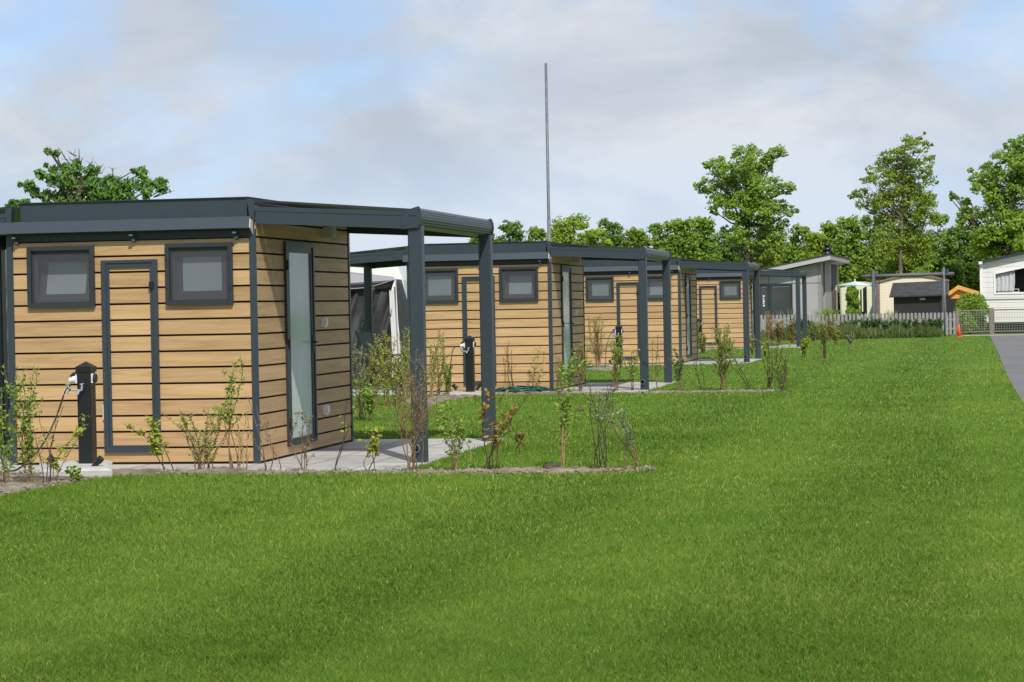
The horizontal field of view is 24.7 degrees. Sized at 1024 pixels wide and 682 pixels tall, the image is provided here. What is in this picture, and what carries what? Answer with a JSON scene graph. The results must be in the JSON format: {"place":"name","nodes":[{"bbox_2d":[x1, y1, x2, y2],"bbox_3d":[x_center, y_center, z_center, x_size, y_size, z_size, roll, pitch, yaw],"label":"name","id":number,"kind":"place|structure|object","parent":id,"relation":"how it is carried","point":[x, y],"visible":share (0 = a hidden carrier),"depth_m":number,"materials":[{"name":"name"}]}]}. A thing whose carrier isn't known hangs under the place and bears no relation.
{"place":"outdoors","nodes":[
{"label":"outdoors","id":0,"kind":"place"},
{"bbox_2d":[0,328,1023,681],"bbox_3d":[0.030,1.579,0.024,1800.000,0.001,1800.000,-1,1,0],"label":"ground","id":1,"kind":"structure","parent":0,"point":[932,342],"depth_m":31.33,"materials":[{"name":"green plant"}]},
{"bbox_2d":[0,387,23,483],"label":"shrub","id":2,"kind":"object","parent":1,"relation":"on","point":[3,449],"visible":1,"depth_m":21.60,"materials":[{"name":"green plant"}]},
{"bbox_2d":[39,460,111,477],"bbox_3d":[-4.313,1.276,23.024,0.729,0.115,1.494,-1,1,-10],"label":"concrete base","id":3,"kind":"object","parent":1,"relation":"on","point":[103,468],"visible":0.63,"depth_m":22.39,"materials":[{"name":"grey concrete"}]},
{"bbox_2d":[65,361,97,463],"bbox_3d":[-4.263,0.712,23.147,0.290,1.018,0.265,-1,1,11],"label":"utility bollard","id":4,"kind":"object","parent":3,"relation":"on","point":[84,376],"visible":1,"depth_m":23.12,"materials":[{"name":"black plastic"}]},
{"bbox_2d":[17,146,171,201],"bbox_3d":[-7.467,-1.196,42.074,2.834,4.684,0.902,-1,1,0],"label":"tree","id":5,"kind":"object","parent":1,"relation":"on","point":[76,186],"visible":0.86,"depth_m":41.92,"materials":[{"name":"green plant"}]},
{"bbox_2d":[0,438,505,472],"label":"patio","id":6,"kind":"structure","parent":1,"relation":"on","point":[391,456],"depth_m":24.43,"materials":[{"name":"concrete"}]},
{"bbox_2d":[0,197,495,464],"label":"cabin","id":7,"kind":"object","parent":6,"relation":"on","point":[154,309],"visible":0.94,"depth_m":24.27,"materials":[{"name":"brown wood"}]},
{"bbox_2d":[26,245,96,307],"bbox_3d":[-4.678,-0.672,24.472,0.733,0.636,0.332,-1,1,11],"label":"window","id":8,"kind":"structure","parent":7,"relation":"in","point":[57,276],"depth_m":24.46,"materials":[{"name":"grey glass"}]},
{"bbox_2d":[101,259,161,452],"bbox_3d":[-3.946,0.158,24.220,0.610,2.000,0.067,-1,1,11],"label":"door","id":9,"kind":"structure","parent":7,"relation":"in","point":[113,442],"depth_m":24.24,"materials":[{"name":"brown wood"}]},
{"bbox_2d":[165,242,234,304],"bbox_3d":[-3.215,-0.694,24.116,0.718,0.636,0.172,-1,1,11],"label":"window","id":10,"kind":"structure","parent":7,"relation":"in","point":[195,273],"depth_m":24.14,"materials":[{"name":"grey glass"}]},
{"bbox_2d":[282,242,318,446],"bbox_3d":[-2.286,0.024,25.508,0.111,2.194,1.120,-1,1,11],"label":"door","id":11,"kind":"structure","parent":7,"relation":"in","point":[299,273],"depth_m":25.52,"materials":[{"name":"grey glass"}]},
{"bbox_2d":[289,411,314,468],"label":"shrub","id":12,"kind":"object","parent":1,"relation":"on","point":[306,441],"visible":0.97,"depth_m":22.77,"materials":[{"name":"brown plant"}]},
{"bbox_2d":[0,466,639,495],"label":"soil bed","id":13,"kind":"object","parent":1,"relation":"on","point":[14,484],"visible":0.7,"depth_m":22.14,"materials":[{"name":"brown soil"}]},
{"bbox_2d":[1,363,45,481],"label":"shrub","id":14,"kind":"object","parent":13,"relation":"on","point":[25,425],"visible":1,"depth_m":21.68,"materials":[{"name":"green plant"}]},
{"bbox_2d":[33,406,63,482],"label":"shrub","id":15,"kind":"object","parent":13,"relation":"on","point":[52,437],"visible":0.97,"depth_m":21.66,"materials":[{"name":"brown plant"}]},
{"bbox_2d":[40,414,89,480],"bbox_3d":[-4.186,1.015,21.816,0.568,0.672,0.228,-1,1,10],"label":"shrub","id":16,"kind":"object","parent":13,"relation":"on","point":[78,429],"visible":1,"depth_m":21.77,"materials":[{"name":"green plant"}]},
{"bbox_2d":[124,416,173,469],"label":"shrub","id":17,"kind":"object","parent":13,"relation":"on","point":[155,440],"visible":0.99,"depth_m":23.08,"materials":[{"name":"green plant"}]},
{"bbox_2d":[161,407,246,469],"bbox_3d":[-3.042,0.977,22.936,0.732,0.676,0.642,-2,1,-32],"label":"shrub","id":18,"kind":"object","parent":13,"relation":"on","point":[204,447],"visible":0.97,"depth_m":22.90,"materials":[{"name":"green plant"}]},
{"bbox_2d":[357,425,383,470],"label":"shrub","id":19,"kind":"object","parent":13,"relation":"on","point":[373,446],"visible":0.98,"depth_m":22.38,"materials":[{"name":"green plant"}]},
{"bbox_2d":[388,347,445,470],"bbox_3d":[-0.911,0.668,22.250,0.576,1.229,0.452,-1,1,0],"label":"shrub","id":20,"kind":"object","parent":13,"relation":"on","point":[419,425],"visible":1,"depth_m":22.23,"materials":[{"name":"green plant"}]},
{"bbox_2d":[433,397,469,470],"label":"shrub","id":21,"kind":"object","parent":13,"relation":"on","point":[448,435],"visible":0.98,"depth_m":22.11,"materials":[{"name":"green plant"}]},
{"bbox_2d":[449,418,471,469],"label":"shrub","id":22,"kind":"object","parent":13,"relation":"on","point":[462,437],"visible":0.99,"depth_m":22.20,"materials":[{"name":"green plant"}]},
{"bbox_2d":[473,388,530,469],"bbox_3d":[-0.084,0.855,22.269,0.473,0.822,0.440,0,1,43],"label":"shrub","id":23,"kind":"object","parent":13,"relation":"on","point":[495,440],"visible":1,"depth_m":22.26,"materials":[{"name":"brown plant"}]},
{"bbox_2d":[581,378,619,468],"bbox_3d":[0.850,0.798,22.244,0.370,0.902,0.268,-1,1,0],"label":"shrub","id":24,"kind":"object","parent":13,"relation":"on","point":[598,421],"visible":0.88,"depth_m":22.22,"materials":[{"name":"green plant"}]},
{"bbox_2d":[595,395,640,468],"bbox_3d":[1.009,0.874,21.861,0.398,0.757,0.313,-2,1,-34],"label":"shrub","id":25,"kind":"object","parent":13,"relation":"on","point":[625,428],"visible":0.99,"depth_m":21.87,"materials":[{"name":"plant"}]},
{"bbox_2d":[352,340,374,419],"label":"shrub","id":26,"kind":"object","parent":1,"relation":"on","point":[359,407],"visible":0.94,"depth_m":32.96,"materials":[{"name":"green plant"}]},
{"bbox_2d":[358,385,380,419],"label":"shrub","id":27,"kind":"object","parent":1,"relation":"on","point":[366,393],"visible":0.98,"depth_m":32.68,"materials":[{"name":"green plant"}]},
{"bbox_2d":[362,334,391,408],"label":"shrub","id":28,"kind":"object","parent":1,"relation":"on","point":[377,368],"visible":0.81,"depth_m":36.30,"materials":[{"name":"green plant"}]},
{"bbox_2d":[350,266,406,297],"bbox_3d":[-3.881,-0.660,62.973,2.620,2.720,6.012,-1,1,0],"label":"caravan","id":29,"kind":"object","parent":1,"relation":"on","point":[399,272],"visible":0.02,"depth_m":59.96,"materials":[{"name":"white plastic"}]},
{"bbox_2d":[350,272,408,379],"bbox_3d":[-3.072,-0.309,53.015,2.316,2.699,2.415,-1,1,0],"label":"awning tent","id":30,"kind":"object","parent":1,"relation":"on","point":[390,318],"visible":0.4,"depth_m":52.00,"materials":[{"name":"grey fabric"}]},
{"bbox_2d":[371,330,406,405],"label":"shrub","id":31,"kind":"object","parent":1,"relation":"on","point":[385,373],"visible":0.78,"depth_m":37.53,"materials":[{"name":"green plant"}]},
{"bbox_2d":[0,388,779,494],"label":"gravel","id":32,"kind":"structure","parent":1,"relation":"on","point":[28,487],"depth_m":22.20,"materials":[{"name":"grey gravel"}]},
{"bbox_2d":[209,354,244,468],"bbox_3d":[-2.738,0.718,22.759,0.475,1.182,0.243,-1,1,31],"label":"shrub","id":33,"kind":"object","parent":32,"relation":"on","point":[227,419],"visible":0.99,"depth_m":22.79,"materials":[{"name":"green plant"}]},
{"bbox_2d":[387,346,409,403],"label":"shrub","id":34,"kind":"object","parent":1,"relation":"on","point":[397,382],"visible":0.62,"depth_m":38.11,"materials":[{"name":"green plant"}]},
{"bbox_2d":[428,330,454,395],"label":"shrub","id":35,"kind":"object","parent":1,"relation":"on","point":[444,356],"visible":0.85,"depth_m":41.25,"materials":[{"name":"green plant"}]},
{"bbox_2d":[450,391,480,395],"bbox_3d":[-0.760,0.945,41.550,0.725,0.080,1.100,-1,1,0],"label":"concrete base","id":36,"kind":"object","parent":1,"relation":"on","point":[464,392],"visible":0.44,"depth_m":41.06,"materials":[{"name":"grey concrete"}]},
{"bbox_2d":[459,335,475,391],"bbox_3d":[-0.785,0.407,41.547,0.291,1.018,0.265,-1,1,11],"label":"utility bollard","id":37,"kind":"object","parent":36,"relation":"on","point":[468,343],"visible":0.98,"depth_m":41.52,"materials":[{"name":"black plastic"}]},
{"bbox_2d":[496,219,526,241],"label":"tree","id":38,"kind":"object","parent":1,"relation":"on","point":[514,232],"visible":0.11,"depth_m":125.67,"materials":[{"name":"green plant"}]},
{"bbox_2d":[353,382,673,395],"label":"patio","id":39,"kind":"structure","parent":1,"relation":"on","point":[623,386],"depth_m":43.98,"materials":[{"name":"concrete"}]},
{"bbox_2d":[355,319,405,387],"bbox_3d":[-2.618,0.247,46.350,0.887,1.383,0.640,-1,1,33],"label":"garden chair","id":40,"kind":"object","parent":39,"relation":"on","point":[363,338],"visible":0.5,"depth_m":46.44,"materials":[{"name":"grey plastic"}]},
{"bbox_2d":[350,241,671,392],"bbox_3d":[-0.259,-0.459,44.730,6.229,2.773,3.913,-1,1,11],"label":"cabin","id":41,"kind":"object","parent":39,"relation":"on","point":[538,290],"visible":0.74,"depth_m":42.95,"materials":[{"name":"brown wood"}]},
{"bbox_2d":[425,268,458,302],"bbox_3d":[-1.342,-1.018,43.097,0.733,0.636,0.165,-1,1,11],"label":"window","id":42,"kind":"structure","parent":41,"relation":"in","point":[441,285],"depth_m":43.12,"materials":[{"name":"grey glass"}]},
{"bbox_2d":[462,276,496,384],"bbox_3d":[-0.590,-0.189,42.919,0.610,2.000,0.067,-1,1,11],"label":"door","id":43,"kind":"structure","parent":41,"relation":"in","point":[466,315],"depth_m":42.95,"materials":[{"name":"brown wood"}]},
{"bbox_2d":[499,266,538,301],"bbox_3d":[0.151,-1.043,42.898,0.718,0.636,0.325,-1,1,11],"label":"window","id":44,"kind":"structure","parent":41,"relation":"in","point":[516,284],"depth_m":42.88,"materials":[{"name":"grey glass"}]},
{"bbox_2d":[559,266,574,382],"bbox_3d":[1.056,-0.323,44.210,0.111,2.194,1.120,-1,1,11],"label":"door","id":45,"kind":"structure","parent":41,"relation":"in","point":[566,326],"depth_m":44.25,"materials":[{"name":"grey glass"}]},
{"bbox_2d":[495,385,549,392],"bbox_3d":[0.183,0.880,42.149,1.026,0.143,0.592,-1,1,0],"label":"garden hose","id":46,"kind":"object","parent":39,"relation":"on","point":[519,388],"visible":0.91,"depth_m":42.06,"materials":[{"name":"green rubber"}]},
{"bbox_2d":[572,340,592,391],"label":"shrub","id":47,"kind":"object","parent":39,"relation":"on","point":[578,360],"visible":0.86,"depth_m":42.15,"materials":[{"name":"green plant"}]},
{"bbox_2d":[605,333,625,389],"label":"shrub","id":48,"kind":"object","parent":39,"relation":"on","point":[616,370],"visible":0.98,"depth_m":42.36,"materials":[{"name":"green plant"}]},
{"bbox_2d":[525,225,552,241],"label":"tree","id":49,"kind":"object","parent":1,"relation":"on","point":[535,234],"visible":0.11,"depth_m":120.83,"materials":[{"name":"green plant"}]},
{"bbox_2d":[544,63,550,240],"bbox_3d":[0.880,-2.969,55.944,0.090,7.367,0.092,-1,1,0],"label":"metal pole","id":50,"kind":"object","parent":1,"relation":"on","point":[547,169],"visible":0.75,"depth_m":55.90,"materials":[{"name":"metal"}]},
{"bbox_2d":[549,351,586,467],"bbox_3d":[0.517,0.665,22.170,0.330,1.181,0.331,-1,1,-21],"label":"shrub","id":51,"kind":"object","parent":1,"relation":"on","point":[563,408],"visible":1,"depth_m":22.15,"materials":[{"name":"green plant"}]},
{"bbox_2d":[546,213,590,244],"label":"tree","id":52,"kind":"object","parent":1,"relation":"on","point":[563,233],"visible":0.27,"depth_m":122.75,"materials":[{"name":"green plant"}]},
{"bbox_2d":[402,389,776,406],"bbox_3d":[0.695,0.934,40.242,7.318,0.071,3.790,-2,1,-34],"label":"soil bed","id":53,"kind":"object","parent":1,"relation":"on","point":[462,395],"visible":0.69,"depth_m":40.63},
{"bbox_2d":[391,327,410,399],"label":"shrub","id":54,"kind":"object","parent":53,"relation":"on","point":[408,353],"visible":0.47,"depth_m":39.03,"materials":[{"name":"green plant"}]},
{"bbox_2d":[426,338,442,397],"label":"shrub","id":55,"kind":"object","parent":53,"relation":"on","point":[432,385],"visible":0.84,"depth_m":40.36,"materials":[{"name":"green plant"}]},
{"bbox_2d":[584,227,613,245],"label":"tree","id":56,"kind":"object","parent":1,"relation":"on","point":[594,235],"visible":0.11,"depth_m":118.95,"materials":[{"name":"green plant"}]},
{"bbox_2d":[596,217,627,246],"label":"tree","id":57,"kind":"object","parent":1,"relation":"on","point":[618,238],"visible":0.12,"depth_m":129.92,"materials":[{"name":"green plant"}]},
{"bbox_2d":[618,226,652,251],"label":"tree","id":58,"kind":"object","parent":1,"relation":"on","point":[638,236],"visible":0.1,"depth_m":119.79,"materials":[{"name":"green plant"}]},
{"bbox_2d":[586,363,689,370],"bbox_3d":[2.705,0.646,57.134,2.133,0.058,5.234,-1,1,29],"label":"soil bed","id":59,"kind":"object","parent":1,"relation":"on","point":[610,368],"visible":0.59,"depth_m":57.15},
{"bbox_2d":[585,315,612,367],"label":"shrub","id":60,"kind":"object","parent":59,"relation":"on","point":[596,351],"visible":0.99,"depth_m":57.57,"materials":[{"name":"orange plant"}]},
{"bbox_2d":[646,220,678,251],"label":"tree","id":61,"kind":"object","parent":1,"relation":"on","point":[655,229],"visible":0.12,"depth_m":125.90,"materials":[{"name":"green plant"}]},
{"bbox_2d":[587,358,761,365],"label":"patio","id":62,"kind":"structure","parent":1,"relation":"on","point":[705,361],"depth_m":61.56,"materials":[{"name":"concrete"}]},
{"bbox_2d":[584,257,760,364],"bbox_3d":[3.380,-0.797,62.430,6.229,2.773,3.913,-1,1,11],"label":"cabin","id":63,"kind":"object","parent":62,"relation":"on","point":[611,292],"visible":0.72,"depth_m":60.66,"materials":[{"name":"brown wood"}]},
{"bbox_2d":[586,276,613,300],"bbox_3d":[2.296,-1.355,60.797,0.733,0.636,0.165,-1,1,11],"label":"window","id":64,"kind":"structure","parent":63,"relation":"in","point":[597,288],"depth_m":60.82,"materials":[{"name":"grey glass"}]},
{"bbox_2d":[616,282,639,358],"bbox_3d":[3.054,-0.527,60.617,0.610,2.000,0.067,-1,1,11],"label":"door","id":65,"kind":"structure","parent":63,"relation":"in","point":[629,318],"depth_m":60.62,"materials":[{"name":"brown wood"}]},
{"bbox_2d":[647,275,670,299],"bbox_3d":[3.782,-1.380,60.600,0.718,0.636,0.325,-1,1,11],"label":"window","id":66,"kind":"structure","parent":63,"relation":"in","point":[654,283],"depth_m":60.62,"materials":[{"name":"grey glass"}]},
{"bbox_2d":[684,275,692,357],"bbox_3d":[4.704,-0.660,61.907,0.111,2.194,1.120,-1,1,11],"label":"door","id":67,"kind":"structure","parent":63,"relation":"in","point":[687,279],"depth_m":61.98,"materials":[{"name":"grey glass"}]},
{"bbox_2d":[664,218,700,261],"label":"tree","id":68,"kind":"object","parent":1,"relation":"on","point":[680,235],"visible":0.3,"depth_m":120.78,"materials":[{"name":"green plant"}]},
{"bbox_2d":[679,216,722,261],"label":"tree","id":69,"kind":"object","parent":1,"relation":"on","point":[705,225],"visible":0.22,"depth_m":123.69,"materials":[{"name":"green plant"}]},
{"bbox_2d":[466,237,966,284],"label":"distant wood","id":70,"kind":"object","parent":1,"relation":"on","point":[788,244],"visible":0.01,"depth_m":134.71,"materials":[{"name":"green plant"}]},
{"bbox_2d":[706,322,735,389],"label":"shrub","id":71,"kind":"object","parent":1,"relation":"on","point":[720,349],"visible":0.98,"depth_m":41.38,"materials":[{"name":"green plant"}]},
{"bbox_2d":[707,230,753,262],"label":"tree","id":72,"kind":"object","parent":1,"relation":"on","point":[732,254],"visible":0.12,"depth_m":126.60,"materials":[{"name":"green plant"}]},
{"bbox_2d":[693,142,800,262],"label":"tree","id":73,"kind":"object","parent":1,"relation":"on","point":[754,183],"visible":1,"depth_m":112.70,"materials":[{"name":"green plant"}]},
{"bbox_2d":[706,344,799,348],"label":"patio","id":74,"kind":"structure","parent":1,"relation":"on","point":[787,346],"depth_m":80.10,"materials":[{"name":"concrete"}]},
{"bbox_2d":[696,268,806,347],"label":"cabin","id":75,"kind":"object","parent":74,"relation":"on","point":[720,297],"visible":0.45,"depth_m":79.36,"materials":[{"name":"brown wood"}]},
{"bbox_2d":[699,286,717,344],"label":"door","id":76,"kind":"structure","parent":75,"relation":"in","point":[707,306],"depth_m":79.44,"materials":[{"name":"brown wood"}]},
{"bbox_2d":[719,280,740,299],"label":"window","id":77,"kind":"structure","parent":75,"relation":"in","point":[728,289],"depth_m":79.34,"materials":[{"name":"grey glass"}]},
{"bbox_2d":[756,338,778,388],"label":"shrub","id":78,"kind":"object","parent":1,"relation":"on","point":[767,359],"visible":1,"depth_m":40.98,"materials":[{"name":"green plant"}]},
{"bbox_2d":[771,338,791,389],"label":"shrub","id":79,"kind":"object","parent":1,"relation":"on","point":[784,374],"visible":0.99,"depth_m":40.88,"materials":[{"name":"green plant"}]},
{"bbox_2d":[779,222,810,263],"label":"tree","id":80,"kind":"object","parent":1,"relation":"on","point":[792,252],"visible":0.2,"depth_m":121.81,"materials":[{"name":"green plant"}]},
{"bbox_2d":[760,243,849,329],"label":"chalet","id":81,"kind":"object","parent":1,"relation":"on","point":[777,295],"visible":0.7,"depth_m":103.93,"materials":[{"name":"wood"}]},
{"bbox_2d":[760,284,792,317],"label":"window","id":82,"kind":"structure","parent":81,"relation":"in","point":[775,299],"depth_m":103.96,"materials":[{"name":"glass"}]},
{"bbox_2d":[798,231,831,259],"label":"tree","id":83,"kind":"object","parent":1,"relation":"on","point":[815,245],"visible":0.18,"depth_m":117.82,"materials":[{"name":"green plant"}]},
{"bbox_2d":[818,220,848,302],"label":"tree","id":84,"kind":"object","parent":1,"relation":"on","point":[829,229],"visible":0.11,"depth_m":125.79,"materials":[{"name":"green plant"}]},
{"bbox_2d":[832,214,872,320],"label":"tree","id":85,"kind":"object","parent":1,"relation":"on","point":[856,232],"visible":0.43,"depth_m":120.78,"materials":[{"name":"green plant"}]},
{"bbox_2d":[761,321,943,339],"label":"tall grass","id":86,"kind":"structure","parent":1,"relation":"on","point":[854,331],"depth_m":92.35,"materials":[{"name":"green plant"}]},
{"bbox_2d":[845,285,860,320],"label":"bush","id":87,"kind":"object","parent":1,"relation":"on","point":[853,301],"visible":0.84,"depth_m":104.78,"materials":[{"name":"green plant"}]},
{"bbox_2d":[760,312,955,335],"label":"picket fence","id":88,"kind":"object","parent":1,"relation":"on","point":[949,319],"visible":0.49,"depth_m":96.57,"materials":[{"name":"grey paint"}]},
{"bbox_2d":[845,265,871,282],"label":"tree","id":89,"kind":"object","parent":1,"relation":"on","point":[856,272],"visible":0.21,"depth_m":115.84,"materials":[{"name":"green plant"}]},
{"bbox_2d":[840,281,878,327],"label":"mobile home","id":90,"kind":"object","parent":1,"relation":"on","point":[843,302],"visible":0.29,"depth_m":112.96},
{"bbox_2d":[858,214,894,281],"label":"tree","id":91,"kind":"object","parent":1,"relation":"on","point":[867,221],"visible":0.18,"depth_m":122.83,"materials":[{"name":"green plant"}]},
{"bbox_2d":[847,132,942,278],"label":"tree","id":92,"kind":"object","parent":1,"relation":"on","point":[909,189],"visible":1,"depth_m":113.70,"materials":[{"name":"green plant"}]},
{"bbox_2d":[878,231,934,277],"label":"tree","id":93,"kind":"object","parent":1,"relation":"on","point":[908,267],"visible":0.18,"depth_m":118.83,"materials":[{"name":"green plant"}]},
{"bbox_2d":[862,269,953,319],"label":"beam frame","id":94,"kind":"object","parent":1,"relation":"on","point":[874,275],"visible":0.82,"depth_m":98.90,"materials":[{"name":"grey metal"}]},
{"bbox_2d":[878,276,948,325],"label":"mobile home","id":95,"kind":"object","parent":1,"relation":"on","point":[886,302],"visible":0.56,"depth_m":108.19,"materials":[{"name":"beige"}]},
{"bbox_2d":[889,281,950,326],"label":"shed","id":96,"kind":"structure","parent":1,"relation":"on","point":[925,297],"depth_m":102.18,"materials":[{"name":"fabric"}]},
{"bbox_2d":[916,211,958,276],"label":"tree","id":97,"kind":"object","parent":1,"relation":"on","point":[935,263],"visible":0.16,"depth_m":124.81,"materials":[{"name":"green plant"}]},
{"bbox_2d":[937,262,968,295],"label":"tree","id":98,"kind":"object","parent":1,"relation":"on","point":[956,269],"visible":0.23,"depth_m":116.30,"materials":[{"name":"green plant"}]},
{"bbox_2d":[937,224,979,281],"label":"tree","id":99,"kind":"object","parent":1,"relation":"on","point":[958,234],"visible":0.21,"depth_m":119.82,"materials":[{"name":"green plant"}]},
{"bbox_2d":[952,292,988,333],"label":"bush","id":100,"kind":"object","parent":1,"relation":"on","point":[969,301],"visible":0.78,"depth_m":98.81,"materials":[{"name":"green plant"}]},
{"bbox_2d":[959,262,983,324],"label":"tree","id":101,"kind":"object","parent":1,"relation":"on","point":[971,272],"visible":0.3,"depth_m":117.80,"materials":[{"name":"green plant"}]},
{"bbox_2d":[949,134,1023,262],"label":"tree","id":102,"kind":"object","parent":1,"relation":"on","point":[1006,239],"visible":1,"depth_m":111.66,"materials":[{"name":"green plant"}]},
{"bbox_2d":[955,308,1023,334],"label":"fence","id":103,"kind":"object","parent":1,"relation":"on","point":[992,328],"visible":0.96,"depth_m":97.27,"materials":[{"name":"grey metal"}]},
{"bbox_2d":[977,252,1023,332],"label":"mobile home","id":104,"kind":"object","parent":1,"relation":"on","point":[1001,282],"visible":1,"depth_m":99.88,"materials":[{"name":"white"}]},
{"bbox_2d":[994,266,1023,293],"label":"window","id":105,"kind":"structure","parent":104,"relation":"in","point":[1011,281],"depth_m":99.90,"materials":[{"name":"white plastic"}]},
{"bbox_2d":[0,0,1023,266],"label":"sky","id":106,"kind":"structure","parent":0,"point":[436,105],"materials":[{"name":"blue"}]},
{"bbox_2d":[991,335,1023,400],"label":"road","id":107,"kind":"structure","parent":0,"point":[1010,349],"depth_m":61.00,"materials":[{"name":"grey asphalt"}]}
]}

